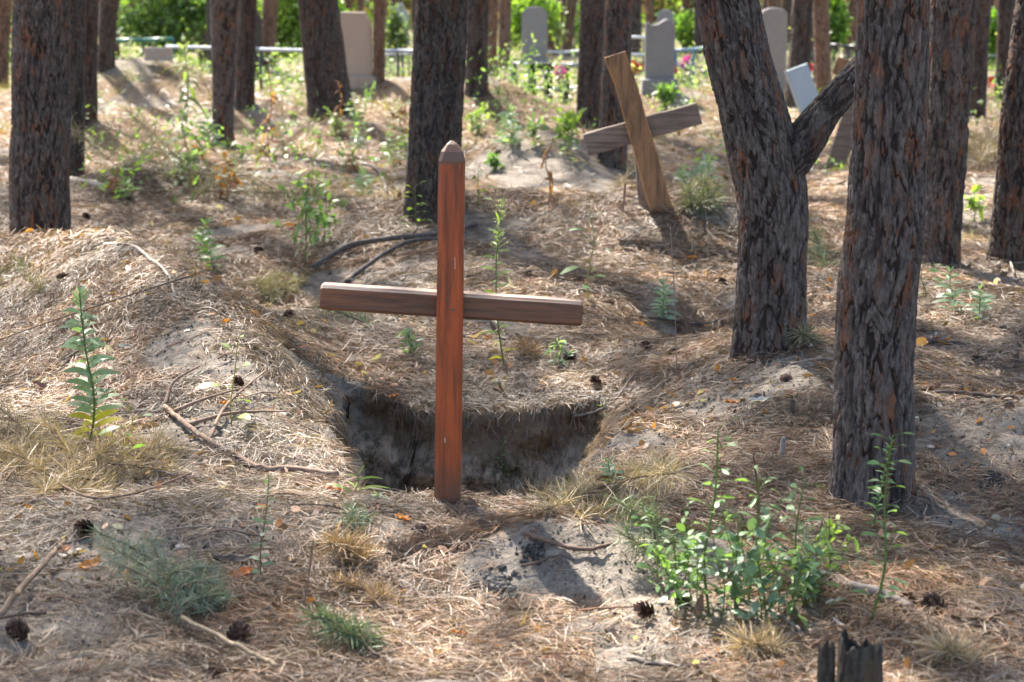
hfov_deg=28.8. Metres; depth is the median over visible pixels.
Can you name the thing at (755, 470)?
standing stick
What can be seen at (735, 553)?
weed plant
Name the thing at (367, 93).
weed plant
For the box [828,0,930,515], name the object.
pine tree
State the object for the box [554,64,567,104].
flower bunch
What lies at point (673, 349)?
pine cone
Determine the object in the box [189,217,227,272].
weed plant
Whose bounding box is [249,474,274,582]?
weed plant
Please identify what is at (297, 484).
bark piece
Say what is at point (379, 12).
pine tree
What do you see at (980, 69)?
pine tree
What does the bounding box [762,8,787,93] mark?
headstone
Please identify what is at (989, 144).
pine sprig
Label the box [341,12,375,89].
headstone
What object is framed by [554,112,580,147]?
weed plant
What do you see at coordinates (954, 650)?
grass tuft
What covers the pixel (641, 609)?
pine cone
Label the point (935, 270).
weed plant
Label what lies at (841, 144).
grave cross
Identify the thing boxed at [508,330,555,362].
grass tuft
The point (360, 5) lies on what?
pine tree
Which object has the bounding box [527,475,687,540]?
grass tufts
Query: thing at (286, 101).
weed plant
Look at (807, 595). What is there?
weed plant
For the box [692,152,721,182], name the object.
weed plant
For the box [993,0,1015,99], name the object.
pine tree
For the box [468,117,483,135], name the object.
weed plant
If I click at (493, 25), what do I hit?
pine tree
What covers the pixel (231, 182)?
weed plant
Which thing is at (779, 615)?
fallen branch
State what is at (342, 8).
leafy shrub
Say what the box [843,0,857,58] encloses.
pine tree
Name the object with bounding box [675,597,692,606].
pine cone
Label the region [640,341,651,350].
pine cone
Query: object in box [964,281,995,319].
weed plant
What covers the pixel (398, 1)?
pine tree
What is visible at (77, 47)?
pine tree
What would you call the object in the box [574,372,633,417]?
fallen branch
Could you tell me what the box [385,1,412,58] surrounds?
leafy shrub
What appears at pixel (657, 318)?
fallen branch
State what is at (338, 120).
weed plant
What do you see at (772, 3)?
pine tree
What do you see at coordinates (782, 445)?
standing stick
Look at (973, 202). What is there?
weed plant
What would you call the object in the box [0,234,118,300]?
pine sprig
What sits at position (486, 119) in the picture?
weed plant
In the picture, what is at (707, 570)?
weed plant
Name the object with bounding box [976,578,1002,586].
bark piece
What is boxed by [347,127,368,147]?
weed plant
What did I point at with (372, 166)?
fallen branch
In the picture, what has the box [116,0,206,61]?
leafy shrub
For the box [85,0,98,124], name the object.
pine tree
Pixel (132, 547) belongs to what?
pine sprig
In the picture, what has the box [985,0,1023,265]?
pine tree
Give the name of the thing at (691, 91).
weed plant
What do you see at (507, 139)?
weed plant
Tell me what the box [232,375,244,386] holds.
pine cone
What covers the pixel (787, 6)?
pine tree
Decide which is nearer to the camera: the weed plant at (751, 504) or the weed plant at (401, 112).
the weed plant at (751, 504)
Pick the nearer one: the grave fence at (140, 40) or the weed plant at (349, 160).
the weed plant at (349, 160)
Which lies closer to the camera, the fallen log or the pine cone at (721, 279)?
the pine cone at (721, 279)
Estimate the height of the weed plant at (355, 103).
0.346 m
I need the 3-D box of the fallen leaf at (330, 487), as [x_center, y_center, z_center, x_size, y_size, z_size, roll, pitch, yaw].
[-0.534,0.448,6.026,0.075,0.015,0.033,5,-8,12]
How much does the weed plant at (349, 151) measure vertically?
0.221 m
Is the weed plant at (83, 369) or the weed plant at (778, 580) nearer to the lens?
the weed plant at (778, 580)
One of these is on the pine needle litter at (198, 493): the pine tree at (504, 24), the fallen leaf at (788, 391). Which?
the fallen leaf at (788, 391)
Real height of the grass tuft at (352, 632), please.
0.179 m
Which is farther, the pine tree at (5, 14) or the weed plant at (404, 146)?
the pine tree at (5, 14)
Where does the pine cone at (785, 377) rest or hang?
on the ground at (372, 435)
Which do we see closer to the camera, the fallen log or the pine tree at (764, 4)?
the fallen log
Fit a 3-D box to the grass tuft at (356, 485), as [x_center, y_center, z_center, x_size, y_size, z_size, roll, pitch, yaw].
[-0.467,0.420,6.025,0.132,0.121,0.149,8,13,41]
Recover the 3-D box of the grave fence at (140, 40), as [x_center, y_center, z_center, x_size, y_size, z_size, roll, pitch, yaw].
[-7.330,-5.662,39.614,1.241,0.773,0.090,0,10,0]
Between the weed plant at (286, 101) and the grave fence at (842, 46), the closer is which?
the weed plant at (286, 101)
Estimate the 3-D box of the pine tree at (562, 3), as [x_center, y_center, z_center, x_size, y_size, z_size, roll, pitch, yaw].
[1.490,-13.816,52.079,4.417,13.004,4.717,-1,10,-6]
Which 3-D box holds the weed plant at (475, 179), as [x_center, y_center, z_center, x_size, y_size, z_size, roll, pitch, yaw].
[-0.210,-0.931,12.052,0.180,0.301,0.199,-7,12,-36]
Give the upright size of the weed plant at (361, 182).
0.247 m
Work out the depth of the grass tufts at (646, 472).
5.89 m
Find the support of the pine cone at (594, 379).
on the pine needle litter at (198, 493)
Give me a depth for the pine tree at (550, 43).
49.13 m
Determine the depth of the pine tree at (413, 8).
66.07 m
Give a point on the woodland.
(368, 4)
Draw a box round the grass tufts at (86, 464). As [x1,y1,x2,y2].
[0,395,200,505]
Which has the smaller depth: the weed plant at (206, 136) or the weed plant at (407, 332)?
the weed plant at (407, 332)
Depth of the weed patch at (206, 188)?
14.23 m
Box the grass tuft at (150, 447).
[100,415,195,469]
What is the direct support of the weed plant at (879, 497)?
on the ground at (372, 435)
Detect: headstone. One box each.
[144,47,172,61]
[201,0,269,75]
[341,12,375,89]
[396,3,409,44]
[519,6,549,62]
[640,19,677,94]
[657,9,673,23]
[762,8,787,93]
[784,63,817,114]
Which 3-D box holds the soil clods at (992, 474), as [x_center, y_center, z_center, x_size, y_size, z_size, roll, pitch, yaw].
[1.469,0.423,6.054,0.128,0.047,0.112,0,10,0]
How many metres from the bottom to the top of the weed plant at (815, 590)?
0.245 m
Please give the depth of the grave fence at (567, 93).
27.76 m
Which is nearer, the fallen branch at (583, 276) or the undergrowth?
the fallen branch at (583, 276)
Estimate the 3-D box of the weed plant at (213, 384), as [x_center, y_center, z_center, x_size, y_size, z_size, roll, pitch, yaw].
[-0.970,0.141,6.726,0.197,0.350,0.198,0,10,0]
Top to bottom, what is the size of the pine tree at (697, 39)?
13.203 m
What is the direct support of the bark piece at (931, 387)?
on the ground at (372, 435)
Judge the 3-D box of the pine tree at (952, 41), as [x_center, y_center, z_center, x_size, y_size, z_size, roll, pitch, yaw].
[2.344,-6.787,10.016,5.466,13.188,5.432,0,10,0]
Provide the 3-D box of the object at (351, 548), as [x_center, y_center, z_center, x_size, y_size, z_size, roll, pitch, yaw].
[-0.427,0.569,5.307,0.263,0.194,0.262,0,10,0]
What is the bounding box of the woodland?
[11,0,844,27]
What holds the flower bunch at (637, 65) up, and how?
on the ground at (372, 435)
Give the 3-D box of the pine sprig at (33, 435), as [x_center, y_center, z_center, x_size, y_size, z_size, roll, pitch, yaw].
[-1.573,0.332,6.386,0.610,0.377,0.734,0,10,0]
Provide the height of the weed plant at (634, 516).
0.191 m
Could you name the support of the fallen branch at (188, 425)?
on the ground at (372, 435)
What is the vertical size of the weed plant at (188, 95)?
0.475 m
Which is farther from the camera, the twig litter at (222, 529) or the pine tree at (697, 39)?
the pine tree at (697, 39)
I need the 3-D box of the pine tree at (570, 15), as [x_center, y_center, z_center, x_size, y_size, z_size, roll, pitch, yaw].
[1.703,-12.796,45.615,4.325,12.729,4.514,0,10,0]
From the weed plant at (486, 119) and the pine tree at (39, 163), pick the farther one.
the weed plant at (486, 119)
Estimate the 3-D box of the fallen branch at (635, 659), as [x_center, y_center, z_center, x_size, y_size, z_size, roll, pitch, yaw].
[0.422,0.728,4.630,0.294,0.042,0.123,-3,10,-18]
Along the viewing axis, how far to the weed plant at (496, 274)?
8.43 m
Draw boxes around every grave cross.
[320,141,582,507]
[583,51,701,211]
[825,57,852,167]
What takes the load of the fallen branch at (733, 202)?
on the ground at (372, 435)
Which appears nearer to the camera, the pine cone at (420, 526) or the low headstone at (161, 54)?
the pine cone at (420, 526)
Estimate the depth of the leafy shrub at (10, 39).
39.55 m
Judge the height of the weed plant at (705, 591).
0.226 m
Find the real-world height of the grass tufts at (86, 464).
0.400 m
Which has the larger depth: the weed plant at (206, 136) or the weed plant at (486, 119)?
the weed plant at (486, 119)
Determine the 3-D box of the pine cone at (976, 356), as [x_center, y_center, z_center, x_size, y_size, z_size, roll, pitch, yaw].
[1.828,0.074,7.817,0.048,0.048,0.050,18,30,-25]
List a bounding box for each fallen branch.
[0,539,66,617]
[1,452,191,499]
[102,242,175,295]
[162,365,338,476]
[180,615,279,667]
[248,173,294,199]
[269,221,304,272]
[312,222,477,268]
[344,237,437,283]
[360,162,388,192]
[524,531,614,551]
[539,253,622,310]
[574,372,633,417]
[595,452,668,479]
[626,634,740,667]
[639,295,722,324]
[696,196,736,203]
[730,597,806,637]
[819,569,913,611]
[926,338,988,350]
[936,390,1014,398]
[996,260,1015,275]
[997,324,1023,336]
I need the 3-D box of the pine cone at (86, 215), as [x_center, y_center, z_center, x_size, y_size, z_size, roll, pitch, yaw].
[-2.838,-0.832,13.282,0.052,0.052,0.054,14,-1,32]
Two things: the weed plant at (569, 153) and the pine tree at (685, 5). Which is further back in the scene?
the pine tree at (685, 5)
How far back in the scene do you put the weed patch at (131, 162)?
14.43 m
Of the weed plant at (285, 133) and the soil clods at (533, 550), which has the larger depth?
the weed plant at (285, 133)
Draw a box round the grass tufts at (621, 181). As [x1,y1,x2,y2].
[464,108,676,200]
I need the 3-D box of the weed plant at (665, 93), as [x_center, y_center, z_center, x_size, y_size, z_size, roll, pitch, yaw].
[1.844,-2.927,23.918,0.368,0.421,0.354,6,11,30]
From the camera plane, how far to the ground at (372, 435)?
7.92 m
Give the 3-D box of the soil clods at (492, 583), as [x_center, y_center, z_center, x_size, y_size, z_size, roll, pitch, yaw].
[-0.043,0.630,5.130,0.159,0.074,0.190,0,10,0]
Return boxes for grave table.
[528,63,554,100]
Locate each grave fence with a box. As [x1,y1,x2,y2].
[116,37,174,58]
[165,45,412,93]
[385,53,412,76]
[510,62,577,104]
[521,48,631,60]
[631,36,644,73]
[675,46,713,92]
[813,43,854,82]
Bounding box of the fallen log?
[70,176,132,197]
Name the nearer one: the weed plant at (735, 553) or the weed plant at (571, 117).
the weed plant at (735, 553)
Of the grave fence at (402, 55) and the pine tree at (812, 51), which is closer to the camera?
the grave fence at (402, 55)
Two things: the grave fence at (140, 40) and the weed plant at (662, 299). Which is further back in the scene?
the grave fence at (140, 40)
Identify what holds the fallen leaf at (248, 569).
on the pine needle litter at (198, 493)
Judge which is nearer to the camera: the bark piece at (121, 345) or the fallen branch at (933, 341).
the bark piece at (121, 345)
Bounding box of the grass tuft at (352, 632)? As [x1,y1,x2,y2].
[293,597,396,657]
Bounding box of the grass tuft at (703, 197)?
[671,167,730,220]
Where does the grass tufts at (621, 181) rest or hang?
on the ground at (372, 435)
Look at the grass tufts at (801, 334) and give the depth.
7.57 m
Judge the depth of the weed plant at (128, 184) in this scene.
13.88 m
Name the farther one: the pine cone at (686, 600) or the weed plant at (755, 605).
the pine cone at (686, 600)
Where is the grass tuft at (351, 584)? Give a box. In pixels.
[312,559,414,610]
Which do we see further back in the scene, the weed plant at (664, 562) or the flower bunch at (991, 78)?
the flower bunch at (991, 78)
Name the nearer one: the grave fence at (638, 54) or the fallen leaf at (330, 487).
the fallen leaf at (330, 487)
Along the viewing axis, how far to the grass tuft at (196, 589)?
4.83 m
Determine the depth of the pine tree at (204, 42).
46.33 m
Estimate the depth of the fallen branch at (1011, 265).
11.14 m
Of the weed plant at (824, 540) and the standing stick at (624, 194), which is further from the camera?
the standing stick at (624, 194)
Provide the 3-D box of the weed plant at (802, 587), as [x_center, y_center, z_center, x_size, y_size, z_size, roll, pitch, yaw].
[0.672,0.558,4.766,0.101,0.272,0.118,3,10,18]
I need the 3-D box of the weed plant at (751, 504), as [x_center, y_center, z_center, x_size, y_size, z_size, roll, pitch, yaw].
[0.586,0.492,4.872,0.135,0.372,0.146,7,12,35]
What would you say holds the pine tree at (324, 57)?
on the ground at (372, 435)
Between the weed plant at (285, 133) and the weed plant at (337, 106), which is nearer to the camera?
the weed plant at (285, 133)
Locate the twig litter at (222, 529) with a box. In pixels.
[0,171,1023,681]
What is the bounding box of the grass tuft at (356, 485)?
[328,465,387,492]
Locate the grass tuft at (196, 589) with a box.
[137,558,242,618]
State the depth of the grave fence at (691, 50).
29.68 m
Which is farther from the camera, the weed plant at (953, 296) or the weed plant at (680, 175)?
the weed plant at (680, 175)
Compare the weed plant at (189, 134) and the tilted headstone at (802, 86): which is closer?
the weed plant at (189, 134)
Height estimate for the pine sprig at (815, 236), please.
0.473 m
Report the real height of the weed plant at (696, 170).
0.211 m
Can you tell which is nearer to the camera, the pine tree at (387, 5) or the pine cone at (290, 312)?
the pine cone at (290, 312)
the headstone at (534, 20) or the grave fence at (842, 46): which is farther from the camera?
the headstone at (534, 20)
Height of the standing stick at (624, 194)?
0.210 m
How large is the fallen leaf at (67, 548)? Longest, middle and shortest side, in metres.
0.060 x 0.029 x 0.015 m
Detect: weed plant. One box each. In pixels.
[56,284,122,441]
[98,169,126,193]
[99,398,152,469]
[112,175,142,198]
[161,41,205,160]
[168,147,203,179]
[181,77,193,111]
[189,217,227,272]
[195,111,226,151]
[195,335,250,428]
[213,151,244,200]
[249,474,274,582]
[257,68,281,161]
[268,122,297,159]
[268,168,329,263]
[275,73,296,115]
[291,134,330,200]
[311,199,339,245]
[326,80,349,136]
[326,110,345,134]
[340,143,356,162]
[342,149,363,171]
[344,92,364,122]
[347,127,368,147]
[350,165,376,194]
[352,81,375,107]
[369,491,386,503]
[379,133,402,160]
[387,104,408,143]
[392,118,407,150]
[396,326,424,354]
[401,181,432,226]
[464,105,488,132]
[465,162,498,207]
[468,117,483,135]
[481,106,491,131]
[481,197,514,366]
[484,151,503,170]
[490,118,515,147]
[491,84,508,105]
[494,436,509,481]
[495,103,523,147]
[522,111,549,144]
[541,137,555,203]
[543,336,578,369]
[548,102,586,148]
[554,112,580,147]
[559,138,579,165]
[560,203,611,299]
[597,456,625,491]
[631,496,658,559]
[635,514,673,596]
[646,523,706,605]
[649,277,681,318]
[650,80,680,110]
[671,536,724,620]
[672,163,694,183]
[673,500,703,610]
[682,417,741,615]
[685,158,704,180]
[686,74,699,102]
[690,511,784,616]
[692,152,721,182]
[699,496,748,619]
[710,507,799,625]
[724,465,780,607]
[729,535,777,623]
[750,488,801,612]
[766,544,824,607]
[768,467,825,616]
[774,517,813,627]
[803,515,841,602]
[815,511,858,570]
[851,432,914,626]
[866,436,895,529]
[918,261,957,298]
[932,265,970,312]
[964,184,987,221]
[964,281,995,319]
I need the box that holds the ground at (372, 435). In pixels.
[0,7,1023,681]
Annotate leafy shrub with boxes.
[9,5,12,69]
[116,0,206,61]
[257,0,301,59]
[338,0,349,16]
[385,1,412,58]
[510,0,566,42]
[554,0,579,56]
[654,4,693,54]
[829,0,852,59]
[988,6,996,68]
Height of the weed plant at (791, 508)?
0.384 m
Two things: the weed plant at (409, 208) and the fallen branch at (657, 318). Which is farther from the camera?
the weed plant at (409, 208)
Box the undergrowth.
[10,6,1002,215]
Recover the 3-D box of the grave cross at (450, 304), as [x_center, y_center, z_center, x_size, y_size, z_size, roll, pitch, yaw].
[-0.172,0.079,5.692,0.750,1.302,0.111,0,10,0]
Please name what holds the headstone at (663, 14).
on the ground at (372, 435)
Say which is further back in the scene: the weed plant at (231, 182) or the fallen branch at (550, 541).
the weed plant at (231, 182)
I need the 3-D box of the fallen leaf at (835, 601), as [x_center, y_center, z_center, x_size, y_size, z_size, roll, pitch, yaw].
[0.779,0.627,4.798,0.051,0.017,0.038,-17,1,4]
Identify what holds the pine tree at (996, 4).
on the ground at (372, 435)
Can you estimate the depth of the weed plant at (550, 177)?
12.12 m
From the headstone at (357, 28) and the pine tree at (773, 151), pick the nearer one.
the pine tree at (773, 151)
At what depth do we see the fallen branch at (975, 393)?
6.73 m
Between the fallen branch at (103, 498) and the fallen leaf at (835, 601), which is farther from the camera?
the fallen branch at (103, 498)
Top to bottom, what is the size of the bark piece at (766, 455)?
0.018 m
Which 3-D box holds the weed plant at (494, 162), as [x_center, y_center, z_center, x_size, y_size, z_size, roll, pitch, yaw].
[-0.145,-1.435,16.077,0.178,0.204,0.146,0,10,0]
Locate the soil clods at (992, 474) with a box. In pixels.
[973,470,1015,488]
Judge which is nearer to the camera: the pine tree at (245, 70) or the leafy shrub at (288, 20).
the pine tree at (245, 70)
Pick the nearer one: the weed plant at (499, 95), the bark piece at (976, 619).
the bark piece at (976, 619)
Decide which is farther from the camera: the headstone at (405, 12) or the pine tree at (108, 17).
the headstone at (405, 12)
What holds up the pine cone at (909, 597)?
on the ground at (372, 435)
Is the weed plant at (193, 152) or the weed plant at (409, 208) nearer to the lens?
the weed plant at (409, 208)
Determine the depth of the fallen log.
14.17 m
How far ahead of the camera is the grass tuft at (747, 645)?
4.56 m
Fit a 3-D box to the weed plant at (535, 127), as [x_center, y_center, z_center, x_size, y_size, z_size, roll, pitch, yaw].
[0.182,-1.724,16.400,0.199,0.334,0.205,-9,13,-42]
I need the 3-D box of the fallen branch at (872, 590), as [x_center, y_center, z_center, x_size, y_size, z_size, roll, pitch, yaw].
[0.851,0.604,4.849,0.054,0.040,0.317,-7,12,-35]
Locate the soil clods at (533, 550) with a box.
[514,538,555,565]
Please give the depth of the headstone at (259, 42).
36.58 m
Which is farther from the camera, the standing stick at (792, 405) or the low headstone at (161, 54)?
the low headstone at (161, 54)
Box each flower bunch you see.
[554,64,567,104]
[631,60,643,84]
[677,54,707,88]
[987,76,993,88]
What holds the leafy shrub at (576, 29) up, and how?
on the ground at (372, 435)
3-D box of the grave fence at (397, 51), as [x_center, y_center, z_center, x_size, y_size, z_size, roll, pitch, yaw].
[-3.518,-4.222,31.538,4.950,0.873,0.502,4,11,24]
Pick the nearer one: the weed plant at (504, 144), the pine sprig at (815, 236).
the pine sprig at (815, 236)
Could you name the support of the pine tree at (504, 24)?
on the ground at (372, 435)
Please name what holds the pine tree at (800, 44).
on the ground at (372, 435)
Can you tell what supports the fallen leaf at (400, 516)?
on the ground at (372, 435)
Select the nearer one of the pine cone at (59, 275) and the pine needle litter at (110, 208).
the pine cone at (59, 275)
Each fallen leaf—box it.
[58,544,70,551]
[78,557,101,568]
[230,566,251,577]
[323,485,343,491]
[395,513,410,520]
[451,629,467,635]
[724,399,738,402]
[783,388,797,395]
[825,596,845,604]
[925,542,938,550]
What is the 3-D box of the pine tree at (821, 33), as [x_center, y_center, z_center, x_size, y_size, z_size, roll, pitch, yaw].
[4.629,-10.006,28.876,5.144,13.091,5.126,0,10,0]
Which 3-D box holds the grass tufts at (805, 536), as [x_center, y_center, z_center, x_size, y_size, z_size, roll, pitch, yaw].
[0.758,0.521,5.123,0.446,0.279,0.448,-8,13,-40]
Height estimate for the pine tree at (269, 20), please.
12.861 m
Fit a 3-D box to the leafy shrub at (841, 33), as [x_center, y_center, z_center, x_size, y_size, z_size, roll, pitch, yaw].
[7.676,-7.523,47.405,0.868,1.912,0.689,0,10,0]
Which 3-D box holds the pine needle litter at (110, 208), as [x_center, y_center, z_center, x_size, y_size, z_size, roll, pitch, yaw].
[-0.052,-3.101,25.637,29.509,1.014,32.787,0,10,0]
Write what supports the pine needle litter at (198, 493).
on the ground at (372, 435)
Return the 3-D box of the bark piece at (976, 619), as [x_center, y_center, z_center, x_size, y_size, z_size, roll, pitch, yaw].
[1.082,0.646,4.649,0.121,0.025,0.044,-1,0,-11]
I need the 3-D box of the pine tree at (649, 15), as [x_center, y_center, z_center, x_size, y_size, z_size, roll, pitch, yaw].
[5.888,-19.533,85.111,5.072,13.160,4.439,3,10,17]
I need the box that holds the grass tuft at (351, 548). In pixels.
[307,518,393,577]
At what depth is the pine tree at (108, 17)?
27.10 m
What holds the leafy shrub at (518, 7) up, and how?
on the ground at (372, 435)
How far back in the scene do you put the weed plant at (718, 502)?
4.83 m
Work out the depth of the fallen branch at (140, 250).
8.58 m
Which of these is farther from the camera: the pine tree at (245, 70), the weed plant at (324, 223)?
the pine tree at (245, 70)
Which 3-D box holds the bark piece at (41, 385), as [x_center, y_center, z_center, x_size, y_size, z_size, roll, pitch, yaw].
[-1.757,0.179,7.507,0.111,0.024,0.047,23,24,9]
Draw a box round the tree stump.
[817,626,882,681]
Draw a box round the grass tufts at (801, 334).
[786,320,829,349]
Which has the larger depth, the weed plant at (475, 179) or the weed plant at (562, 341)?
the weed plant at (475, 179)
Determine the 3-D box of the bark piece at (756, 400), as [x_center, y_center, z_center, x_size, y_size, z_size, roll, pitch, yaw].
[0.864,0.205,6.964,0.085,0.019,0.034,-4,11,-24]
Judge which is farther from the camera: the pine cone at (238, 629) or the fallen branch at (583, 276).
the fallen branch at (583, 276)
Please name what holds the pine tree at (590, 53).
on the ground at (372, 435)
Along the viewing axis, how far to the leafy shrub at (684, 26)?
51.15 m
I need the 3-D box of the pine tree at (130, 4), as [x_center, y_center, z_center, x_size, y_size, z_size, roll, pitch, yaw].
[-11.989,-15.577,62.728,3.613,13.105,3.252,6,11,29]
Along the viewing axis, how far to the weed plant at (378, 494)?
5.77 m
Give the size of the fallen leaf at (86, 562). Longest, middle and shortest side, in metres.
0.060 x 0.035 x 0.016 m
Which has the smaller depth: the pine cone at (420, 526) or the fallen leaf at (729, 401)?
the pine cone at (420, 526)
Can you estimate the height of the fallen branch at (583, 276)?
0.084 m
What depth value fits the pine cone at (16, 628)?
4.53 m
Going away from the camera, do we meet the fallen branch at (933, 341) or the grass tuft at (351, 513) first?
the grass tuft at (351, 513)
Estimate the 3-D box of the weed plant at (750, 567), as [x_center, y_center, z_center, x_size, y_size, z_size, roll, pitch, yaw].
[0.577,0.555,4.744,0.202,0.306,0.174,-4,10,-20]
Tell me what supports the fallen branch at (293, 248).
on the ground at (372, 435)
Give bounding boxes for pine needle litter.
[0,56,1023,340]
[0,227,1023,681]
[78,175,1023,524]
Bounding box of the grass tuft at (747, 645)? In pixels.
[711,612,805,670]
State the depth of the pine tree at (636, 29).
45.45 m
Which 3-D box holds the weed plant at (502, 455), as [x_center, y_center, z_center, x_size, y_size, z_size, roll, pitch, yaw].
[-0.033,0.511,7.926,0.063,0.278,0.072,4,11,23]
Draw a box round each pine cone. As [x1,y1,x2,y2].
[5,617,29,641]
[56,272,66,280]
[73,519,94,537]
[82,212,90,219]
[200,667,224,681]
[226,619,250,642]
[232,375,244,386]
[253,246,262,252]
[283,309,294,318]
[410,523,429,536]
[563,352,576,361]
[589,375,601,385]
[633,600,654,619]
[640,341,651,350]
[668,347,679,354]
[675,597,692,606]
[717,277,726,283]
[779,373,792,381]
[900,592,915,603]
[920,591,946,614]
[972,354,983,363]
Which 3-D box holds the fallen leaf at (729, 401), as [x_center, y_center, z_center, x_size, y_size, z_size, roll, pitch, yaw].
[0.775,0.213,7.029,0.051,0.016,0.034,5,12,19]
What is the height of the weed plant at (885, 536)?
0.489 m
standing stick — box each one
[301,539,313,612]
[621,182,625,212]
[670,226,676,370]
[753,452,757,517]
[777,437,785,461]
[787,399,794,420]
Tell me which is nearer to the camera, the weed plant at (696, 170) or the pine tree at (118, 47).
the weed plant at (696, 170)
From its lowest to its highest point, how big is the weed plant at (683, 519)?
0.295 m
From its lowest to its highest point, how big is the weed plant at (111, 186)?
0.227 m
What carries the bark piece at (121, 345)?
on the ground at (372, 435)
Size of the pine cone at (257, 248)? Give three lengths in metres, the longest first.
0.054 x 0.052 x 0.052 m
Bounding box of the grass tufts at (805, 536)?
[715,492,892,600]
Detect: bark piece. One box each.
[33,380,54,391]
[119,343,134,347]
[211,554,253,562]
[295,481,313,485]
[748,396,769,402]
[756,453,777,457]
[919,383,939,390]
[950,613,1000,622]
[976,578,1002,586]
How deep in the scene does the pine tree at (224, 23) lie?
19.77 m
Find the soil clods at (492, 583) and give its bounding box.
[465,564,525,605]
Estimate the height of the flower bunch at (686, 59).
0.740 m
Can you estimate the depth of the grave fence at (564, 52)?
45.54 m
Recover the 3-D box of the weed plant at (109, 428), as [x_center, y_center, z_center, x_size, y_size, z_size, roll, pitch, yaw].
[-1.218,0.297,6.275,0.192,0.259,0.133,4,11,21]
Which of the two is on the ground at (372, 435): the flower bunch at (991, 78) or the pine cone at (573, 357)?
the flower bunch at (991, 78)
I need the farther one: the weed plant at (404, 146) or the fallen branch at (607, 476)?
the weed plant at (404, 146)
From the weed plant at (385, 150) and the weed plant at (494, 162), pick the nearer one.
the weed plant at (494, 162)
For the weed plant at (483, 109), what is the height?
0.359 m
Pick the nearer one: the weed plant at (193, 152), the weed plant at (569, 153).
the weed plant at (193, 152)
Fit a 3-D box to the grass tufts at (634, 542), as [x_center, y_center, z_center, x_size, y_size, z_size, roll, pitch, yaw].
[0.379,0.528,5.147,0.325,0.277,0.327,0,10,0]
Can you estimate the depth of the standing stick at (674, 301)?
7.93 m
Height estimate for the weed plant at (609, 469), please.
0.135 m
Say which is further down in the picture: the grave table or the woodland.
the grave table
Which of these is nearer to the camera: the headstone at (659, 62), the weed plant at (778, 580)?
the weed plant at (778, 580)
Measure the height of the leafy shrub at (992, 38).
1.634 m
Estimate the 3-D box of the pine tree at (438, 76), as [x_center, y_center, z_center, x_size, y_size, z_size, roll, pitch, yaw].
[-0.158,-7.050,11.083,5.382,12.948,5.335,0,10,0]
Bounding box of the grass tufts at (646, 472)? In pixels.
[484,442,709,520]
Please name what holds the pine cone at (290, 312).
on the pine needle litter at (198, 493)
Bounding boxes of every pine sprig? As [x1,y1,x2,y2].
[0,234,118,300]
[0,258,211,347]
[0,382,108,484]
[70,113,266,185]
[75,512,240,631]
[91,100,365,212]
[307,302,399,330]
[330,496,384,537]
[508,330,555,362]
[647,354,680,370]
[807,224,841,273]
[966,111,998,170]
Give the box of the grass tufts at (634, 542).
[594,484,715,592]
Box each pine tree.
[0,0,10,87]
[8,0,71,235]
[69,0,86,176]
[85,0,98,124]
[97,0,118,72]
[115,0,120,59]
[129,0,136,45]
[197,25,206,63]
[210,0,240,146]
[234,0,256,109]
[262,0,277,69]
[298,0,357,121]
[345,0,352,11]
[357,0,363,11]
[373,0,385,83]
[385,0,389,48]
[394,0,402,9]
[400,0,467,223]
[411,0,414,43]
[464,0,488,97]
[488,0,497,75]
[498,0,511,69]
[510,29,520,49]
[547,0,558,56]
[559,0,565,50]
[561,0,577,56]
[575,0,604,128]
[597,0,632,171]
[631,0,641,57]
[645,0,653,23]
[681,0,690,53]
[693,0,855,365]
[694,8,703,55]
[763,0,766,9]
[767,0,778,7]
[781,0,791,49]
[784,0,812,108]
[810,10,813,62]
[813,0,831,94]
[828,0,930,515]
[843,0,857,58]
[922,0,977,268]
[969,0,991,119]
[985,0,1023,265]
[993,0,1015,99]
[994,0,997,13]
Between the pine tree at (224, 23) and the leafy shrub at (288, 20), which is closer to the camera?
the pine tree at (224, 23)
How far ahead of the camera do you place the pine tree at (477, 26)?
23.60 m
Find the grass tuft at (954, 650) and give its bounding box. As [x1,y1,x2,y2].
[903,619,1008,679]
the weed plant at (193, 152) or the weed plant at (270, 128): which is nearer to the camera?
the weed plant at (193, 152)
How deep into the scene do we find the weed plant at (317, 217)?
11.58 m
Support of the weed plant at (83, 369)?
on the ground at (372, 435)
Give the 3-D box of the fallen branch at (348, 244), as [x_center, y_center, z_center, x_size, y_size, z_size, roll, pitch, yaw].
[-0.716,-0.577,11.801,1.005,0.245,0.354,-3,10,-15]

